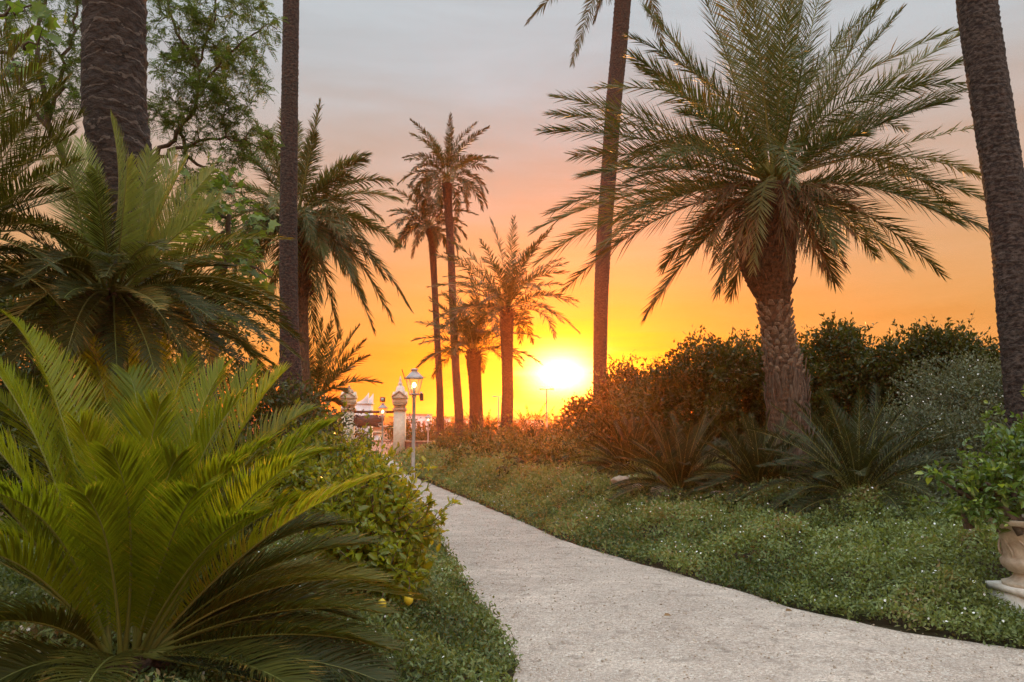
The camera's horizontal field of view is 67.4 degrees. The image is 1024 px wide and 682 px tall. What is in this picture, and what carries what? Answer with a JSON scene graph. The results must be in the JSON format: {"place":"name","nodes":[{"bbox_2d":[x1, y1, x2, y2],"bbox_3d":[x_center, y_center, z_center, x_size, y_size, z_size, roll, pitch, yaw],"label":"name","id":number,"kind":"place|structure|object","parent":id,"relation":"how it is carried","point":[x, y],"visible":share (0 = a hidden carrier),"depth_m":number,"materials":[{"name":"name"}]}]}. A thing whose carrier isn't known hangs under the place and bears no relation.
{"place":"outdoors","nodes":[
{"label":"outdoors","id":0,"kind":"place"},
{"bbox_2d":[0,414,1023,681],"bbox_3d":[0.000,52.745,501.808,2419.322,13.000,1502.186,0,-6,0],"label":"ground","id":1,"kind":"structure","parent":0,"point":[900,624],"depth_m":7.24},
{"bbox_2d":[0,0,67,90],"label":"plane sapling","id":2,"kind":"object","parent":1,"relation":"on","point":[39,9],"visible":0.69,"depth_m":6.68,"materials":[{"name":"green plant"}]},
{"bbox_2d":[0,22,136,366],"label":"palm tree","id":3,"kind":"object","parent":1,"relation":"on","point":[11,123],"visible":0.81,"depth_m":4.94,"materials":[{"name":"green plant"}]},
{"bbox_2d":[80,0,163,438],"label":"ringed palm","id":4,"kind":"object","parent":1,"relation":"on","point":[114,64],"visible":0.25,"depth_m":7.76,"materials":[{"name":"brown plant"}]},
{"bbox_2d":[0,267,281,473],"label":"undergrowth bush","id":5,"kind":"object","parent":1,"relation":"on","point":[28,363],"visible":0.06,"depth_m":9.80,"materials":[{"name":"green plant"}]},
{"bbox_2d":[0,0,289,277],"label":"feathery tree","id":6,"kind":"object","parent":1,"relation":"on","point":[225,61],"visible":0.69,"depth_m":10.82,"materials":[{"name":"green plant"}]},
{"bbox_2d":[0,111,306,631],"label":"cycad","id":7,"kind":"object","parent":1,"relation":"on","point":[96,299],"visible":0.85,"depth_m":5.41,"materials":[{"name":"green plant"}]},
{"bbox_2d":[0,228,308,536],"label":"undergrowth bush","id":8,"kind":"object","parent":1,"relation":"on","point":[5,465],"visible":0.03,"depth_m":8.74,"materials":[{"name":"green plant"}]},
{"bbox_2d":[0,290,432,681],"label":"cycad","id":9,"kind":"object","parent":1,"relation":"on","point":[130,515],"visible":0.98,"depth_m":3.75,"materials":[{"name":"green plant"}]},
{"bbox_2d":[168,150,280,533],"bbox_3d":[-3.355,0.150,8.641,1.522,4.723,1.366,0,-6,0],"label":"plane sapling","id":10,"kind":"object","parent":1,"relation":"on","point":[221,179],"visible":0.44,"depth_m":8.61,"materials":[{"name":"green plant"}]},
{"bbox_2d":[0,465,523,681],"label":"ground cover","id":11,"kind":"object","parent":1,"relation":"on","point":[419,643],"visible":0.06,"depth_m":4.91,"materials":[{"name":"green plant"}]},
{"bbox_2d":[164,341,363,512],"bbox_3d":[-3.297,1.437,10.836,2.148,2.748,3.871,0,-6,0],"label":"undergrowth bush","id":12,"kind":"object","parent":1,"relation":"on","point":[279,400],"visible":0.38,"depth_m":10.42,"materials":[{"name":"green plant"}]},
{"bbox_2d":[279,0,303,479],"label":"slim dark palm","id":13,"kind":"object","parent":1,"relation":"on","point":[288,269],"visible":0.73,"depth_m":15.75,"materials":[{"name":"brown plant"}]},
{"bbox_2d":[209,98,413,422],"bbox_3d":[-6.196,-1.590,22.532,5.285,11.608,5.424,5,-8,-41],"label":"arching palm","id":14,"kind":"object","parent":1,"relation":"on","point":[318,236],"visible":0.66,"depth_m":22.14,"materials":[{"name":"green plant"}]},
{"bbox_2d":[268,316,382,423],"bbox_3d":[-6.012,1.760,23.702,3.991,5.270,2.814,0,-6,0],"label":"palm","id":15,"kind":"object","parent":1,"relation":"on","point":[319,371],"visible":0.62,"depth_m":23.73,"materials":[{"name":"green plant"}]},
{"bbox_2d":[253,394,399,533],"bbox_3d":[-2.143,1.629,9.036,1.899,2.029,2.873,0,-6,0],"label":"leafy shrub","id":16,"kind":"object","parent":1,"relation":"on","point":[332,454],"visible":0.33,"depth_m":8.75,"materials":[{"name":"green plant"}]},
{"bbox_2d":[322,408,372,440],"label":"park tree","id":17,"kind":"object","parent":1,"relation":"on","point":[358,434],"visible":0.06,"depth_m":57.57,"materials":[{"name":"green plant"}]},
{"bbox_2d":[340,385,357,446],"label":"gate pillar","id":18,"kind":"structure","parent":1,"relation":"on","point":[351,398],"depth_m":50.43,"materials":[{"name":"beige stone"}]},
{"bbox_2d":[341,393,373,439],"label":"white tower","id":19,"kind":"structure","parent":1,"relation":"on","point":[366,403],"depth_m":71.78,"materials":[{"name":"white paint"}]},
{"bbox_2d":[289,437,461,627],"bbox_3d":[-1.047,1.522,5.920,1.313,1.533,1.720,2,-6,-15],"label":"lemon bush","id":20,"kind":"object","parent":1,"relation":"on","point":[365,507],"visible":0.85,"depth_m":5.65,"materials":[{"name":"green plant"}]},
{"bbox_2d":[373,431,383,439],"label":"building","id":21,"kind":"structure","parent":1,"relation":"on","point":[377,434],"depth_m":85.00,"materials":[{"name":"white glass"}]},
{"bbox_2d":[356,440,408,454],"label":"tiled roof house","id":22,"kind":"structure","parent":1,"relation":"on","point":[379,447],"depth_m":62.74,"materials":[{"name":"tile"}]},
{"bbox_2d":[378,397,387,458],"bbox_3d":[-5.361,3.901,31.769,0.346,3.151,0.346,2,-6,-22],"label":"street lamp","id":23,"kind":"object","parent":1,"relation":"on","point":[382,405],"visible":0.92,"depth_m":31.80,"materials":[{"name":"grey metal"}]},
{"bbox_2d":[373,425,392,439],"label":"building","id":24,"kind":"structure","parent":1,"relation":"on","point":[380,429],"depth_m":94.37,"materials":[{"name":"orange brick"}]},
{"bbox_2d":[391,376,408,454],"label":"gate pillar","id":25,"kind":"structure","parent":1,"relation":"on","point":[399,397],"depth_m":50.39,"materials":[{"name":"stone"}]},
{"bbox_2d":[354,411,393,412],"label":"gate beam","id":26,"kind":"structure","parent":25,"relation":"attached to","point":[373,412],"depth_m":50.72,"materials":[{"name":"metal"}]},
{"bbox_2d":[354,413,383,427],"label":"hanging sign","id":27,"kind":"object","parent":26,"relation":"hanging from","point":[374,420],"visible":0.69,"depth_m":50.63,"materials":[{"name":"wood"}]},
{"bbox_2d":[383,413,424,440],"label":"park tree","id":28,"kind":"object","parent":1,"relation":"on","point":[407,433],"visible":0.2,"depth_m":65.22,"materials":[{"name":"green plant"}]},
{"bbox_2d":[402,368,423,489],"bbox_3d":[-2.124,2.074,16.470,0.494,2.981,0.346,2,-6,-22],"label":"street lamp","id":29,"kind":"object","parent":1,"relation":"on","point":[413,374],"visible":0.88,"depth_m":16.49,"materials":[{"name":"grey metal"}]},
{"bbox_2d":[378,424,447,450],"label":"bush","id":30,"kind":"object","parent":1,"relation":"on","point":[389,437],"visible":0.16,"depth_m":56.30,"materials":[{"name":"green plant"}]},
{"bbox_2d":[406,414,432,435],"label":"building","id":31,"kind":"structure","parent":1,"relation":"on","point":[422,419],"depth_m":149.22,"materials":[{"name":"white glass"}]},
{"bbox_2d":[405,441,434,448],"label":"garden wall","id":32,"kind":"structure","parent":1,"relation":"on","point":[408,443],"depth_m":50.42,"materials":[{"name":"beige stone"}]},
{"bbox_2d":[407,425,435,440],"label":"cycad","id":33,"kind":"object","parent":1,"relation":"on","point":[425,434],"visible":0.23,"depth_m":55.34,"materials":[{"name":"green plant"}]},
{"bbox_2d":[425,414,431,443],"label":"street lamp","id":34,"kind":"object","parent":1,"relation":"on","point":[427,416],"visible":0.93,"depth_m":49.64,"materials":[{"name":"grey metal"}]},
{"bbox_2d":[386,172,477,438],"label":"distant palm","id":35,"kind":"object","parent":1,"relation":"on","point":[431,230],"visible":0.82,"depth_m":42.24,"materials":[{"name":"green plant"}]},
{"bbox_2d":[417,415,466,439],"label":"park tree","id":36,"kind":"object","parent":1,"relation":"on","point":[445,425],"visible":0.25,"depth_m":69.16,"materials":[{"name":"green plant"}]},
{"bbox_2d":[433,417,450,425],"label":"building","id":37,"kind":"structure","parent":1,"relation":"on","point":[446,419],"depth_m":169.14,"materials":[{"name":"beige glass"}]},
{"bbox_2d":[430,422,464,441],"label":"bush","id":38,"kind":"object","parent":1,"relation":"on","point":[453,436],"visible":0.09,"depth_m":35.75,"materials":[{"name":"green plant"}]},
{"bbox_2d":[397,112,498,433],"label":"distant palm","id":39,"kind":"object","parent":1,"relation":"on","point":[449,155],"visible":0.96,"depth_m":40.52,"materials":[{"name":"green plant"}]},
{"bbox_2d":[424,424,476,454],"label":"bush","id":40,"kind":"object","parent":1,"relation":"on","point":[445,442],"visible":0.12,"depth_m":30.41,"materials":[{"name":"green plant"}]},
{"bbox_2d":[444,409,502,448],"bbox_3d":[-1.139,3.830,29.819,3.124,2.410,3.340,0,-6,0],"label":"cycad","id":41,"kind":"object","parent":1,"relation":"on","point":[461,422],"visible":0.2,"depth_m":29.69,"materials":[{"name":"green plant"}]},
{"bbox_2d":[453,416,500,432],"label":"park tree","id":42,"kind":"object","parent":1,"relation":"on","point":[484,422],"visible":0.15,"depth_m":94.42,"materials":[{"name":"green plant"}]},
{"bbox_2d":[411,270,543,430],"bbox_3d":[-1.771,1.143,34.052,5.674,8.349,5.710,5,-8,-42],"label":"distant palm","id":43,"kind":"object","parent":1,"relation":"on","point":[475,333],"visible":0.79,"depth_m":33.75,"materials":[{"name":"green plant"}]},
{"bbox_2d":[450,413,523,449],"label":"bush","id":44,"kind":"object","parent":1,"relation":"on","point":[493,426],"visible":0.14,"depth_m":28.61,"materials":[{"name":"green plant"}]},
{"bbox_2d":[437,420,538,479],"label":"bush","id":45,"kind":"object","parent":1,"relation":"on","point":[485,442],"visible":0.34,"depth_m":23.52,"materials":[{"name":"green plant"}]},
{"bbox_2d":[492,396,501,425],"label":"light mast","id":46,"kind":"object","parent":1,"relation":"on","point":[498,406],"visible":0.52,"depth_m":84.65,"materials":[{"name":"grey metal"}]},
{"bbox_2d":[426,215,580,435],"bbox_3d":[-0.259,-0.204,31.282,6.410,10.274,6.670,0,-6,0],"label":"distant palm","id":47,"kind":"object","parent":1,"relation":"on","point":[508,314],"visible":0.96,"depth_m":30.90,"materials":[{"name":"green plant"}]},
{"bbox_2d":[491,401,560,448],"bbox_3d":[0.617,3.040,24.774,2.986,2.255,2.981,0,-6,0],"label":"cycad","id":48,"kind":"object","parent":1,"relation":"on","point":[529,431],"visible":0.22,"depth_m":24.68,"materials":[{"name":"green plant"}]},
{"bbox_2d":[514,419,543,430],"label":"building","id":49,"kind":"structure","parent":1,"relation":"on","point":[529,421],"depth_m":188.93,"materials":[{"name":"beige glass"}]},
{"bbox_2d":[498,419,564,444],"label":"bush","id":50,"kind":"object","parent":1,"relation":"on","point":[530,429],"visible":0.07,"depth_m":25.78,"materials":[{"name":"green plant"}]},
{"bbox_2d":[513,410,562,433],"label":"park tree","id":51,"kind":"object","parent":1,"relation":"on","point":[518,423],"visible":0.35,"depth_m":88.98,"materials":[{"name":"green plant"}]},
{"bbox_2d":[539,388,553,426],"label":"light mast","id":52,"kind":"object","parent":1,"relation":"on","point":[546,403],"visible":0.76,"depth_m":74.73,"materials":[{"name":"grey metal"}]},
{"bbox_2d":[495,423,604,493],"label":"bush","id":53,"kind":"object","parent":1,"relation":"on","point":[521,453],"visible":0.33,"depth_m":18.50,"materials":[{"name":"green plant"}]},
{"bbox_2d":[541,408,581,447],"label":"bush","id":54,"kind":"object","parent":1,"relation":"on","point":[557,426],"visible":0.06,"depth_m":23.62,"materials":[{"name":"green plant"}]},
{"bbox_2d":[508,426,617,488],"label":"bush","id":55,"kind":"object","parent":1,"relation":"on","point":[556,451],"visible":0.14,"depth_m":18.55,"materials":[{"name":"green plant"}]},
{"bbox_2d":[524,0,666,398],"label":"tall palm","id":56,"kind":"object","parent":1,"relation":"on","point":[619,44],"visible":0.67,"depth_m":25.58,"materials":[{"name":"brown plant"}]},
{"bbox_2d":[548,351,676,455],"bbox_3d":[2.859,1.996,20.721,3.655,3.635,4.773,0,-6,0],"label":"hedge bush","id":57,"kind":"object","parent":1,"relation":"on","point":[598,407],"visible":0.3,"depth_m":20.42,"materials":[{"name":"green plant"}]},
{"bbox_2d":[568,435,661,494],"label":"bush","id":58,"kind":"object","parent":1,"relation":"on","point":[594,456],"depth_m":16.90,"materials":[{"name":"green plant"}]},
{"bbox_2d":[570,412,672,498],"bbox_3d":[2.348,2.465,15.800,2.656,2.035,2.548,0,-6,0],"label":"cycad","id":59,"kind":"object","parent":1,"relation":"on","point":[610,456],"visible":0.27,"depth_m":15.67,"materials":[{"name":"green plant"}]},
{"bbox_2d":[598,408,751,526],"bbox_3d":[2.670,2.230,12.341,2.583,2.305,2.872,-6,-8,44],"label":"cycad","id":60,"kind":"object","parent":1,"relation":"on","point":[680,467],"visible":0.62,"depth_m":12.15,"materials":[{"name":"green plant"}]},
{"bbox_2d":[608,325,767,465],"bbox_3d":[4.311,1.498,17.029,3.725,3.804,3.635,-4,-7,37],"label":"hedge bush","id":61,"kind":"object","parent":1,"relation":"on","point":[678,390],"visible":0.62,"depth_m":16.44,"materials":[{"name":"green plant"}]},
{"bbox_2d":[392,424,1023,647],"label":"ground cover","id":62,"kind":"object","parent":1,"relation":"on","point":[923,530],"visible":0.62,"depth_m":8.30,"materials":[{"name":"green plant"}]},
{"bbox_2d":[611,475,629,486],"bbox_3d":[1.844,2.376,13.039,0.336,0.191,0.277,0,-6,0],"label":"rock","id":63,"kind":"object","parent":62,"relation":"on","point":[616,479],"visible":0.55,"depth_m":12.96,"materials":[{"name":"beige stone"}]},
{"bbox_2d":[652,486,670,494],"bbox_3d":[2.339,2.334,12.016,0.324,0.168,0.222,0,-6,0],"label":"rock","id":64,"kind":"object","parent":62,"relation":"on","point":[668,491],"visible":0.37,"depth_m":11.95,"materials":[{"name":"grey stone"}]},
{"bbox_2d":[525,0,988,481],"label":"date palm","id":65,"kind":"object","parent":1,"relation":"on","point":[774,209],"visible":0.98,"depth_m":12.91,"materials":[{"name":"green plant"}]},
{"bbox_2d":[681,410,832,520],"bbox_3d":[3.629,1.992,11.174,2.228,2.013,2.167,-2,-6,21],"label":"cycad","id":66,"kind":"object","parent":1,"relation":"on","point":[749,470],"visible":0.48,"depth_m":11.06,"materials":[{"name":"green plant"}]},
{"bbox_2d":[731,309,915,480],"bbox_3d":[6.365,1.262,15.650,3.765,3.842,4.161,0,-6,0],"label":"hedge bush","id":67,"kind":"object","parent":1,"relation":"on","point":[828,367],"visible":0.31,"depth_m":15.32,"materials":[{"name":"green plant"}]},
{"bbox_2d":[739,382,978,542],"bbox_3d":[4.275,1.709,9.635,2.793,2.440,2.622,3,-7,-30],"label":"cycad","id":68,"kind":"object","parent":1,"relation":"on","point":[859,460],"visible":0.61,"depth_m":9.49,"materials":[{"name":"green plant"}]},
{"bbox_2d":[836,310,999,451],"bbox_3d":[7.935,1.192,14.822,3.441,3.450,2.996,0,-6,0],"label":"hedge bush","id":69,"kind":"object","parent":1,"relation":"on","point":[931,340],"visible":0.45,"depth_m":14.40,"materials":[{"name":"green plant"}]},
{"bbox_2d":[840,346,1018,520],"bbox_3d":[6.159,1.220,10.549,3.057,2.484,4.422,-2,-6,17],"label":"flowering bush","id":70,"kind":"object","parent":1,"relation":"on","point":[966,410],"visible":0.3,"depth_m":10.86,"materials":[{"name":"green plant"}]},
{"bbox_2d":[949,337,1002,464],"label":"hedge bush","id":71,"kind":"object","parent":1,"relation":"on","point":[993,356],"visible":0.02,"depth_m":13.79,"materials":[{"name":"green plant"}]},
{"bbox_2d":[955,0,1023,463],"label":"palm with leaning trunk","id":72,"kind":"object","parent":1,"relation":"on","point":[993,115],"visible":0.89,"depth_m":9.41,"materials":[{"name":"brown plant"}]},
{"bbox_2d":[985,580,1023,625],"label":"urn plinth","id":73,"kind":"structure","parent":1,"relation":"on","point":[1014,594],"depth_m":5.99,"materials":[{"name":"stone"}]},
{"bbox_2d":[987,514,1023,588],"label":"urn","id":74,"kind":"object","parent":73,"relation":"on","point":[1011,559],"visible":0.77,"depth_m":5.99,"materials":[{"name":"stone"}]},
{"bbox_2d":[911,385,1023,537],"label":"urn shrub","id":75,"kind":"object","parent":74,"relation":"in","point":[996,492],"visible":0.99,"depth_m":5.96,"materials":[{"name":"green plant"}]},
{"bbox_2d":[0,0,1023,417],"label":"sky","id":76,"kind":"structure","parent":0,"point":[374,66],"materials":[{"name":"orange"}]},
{"bbox_2d":[383,457,1023,681],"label":"path","id":77,"kind":"structure","parent":0,"point":[814,648],"depth_m":5.76,"materials":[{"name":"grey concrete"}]}
]}

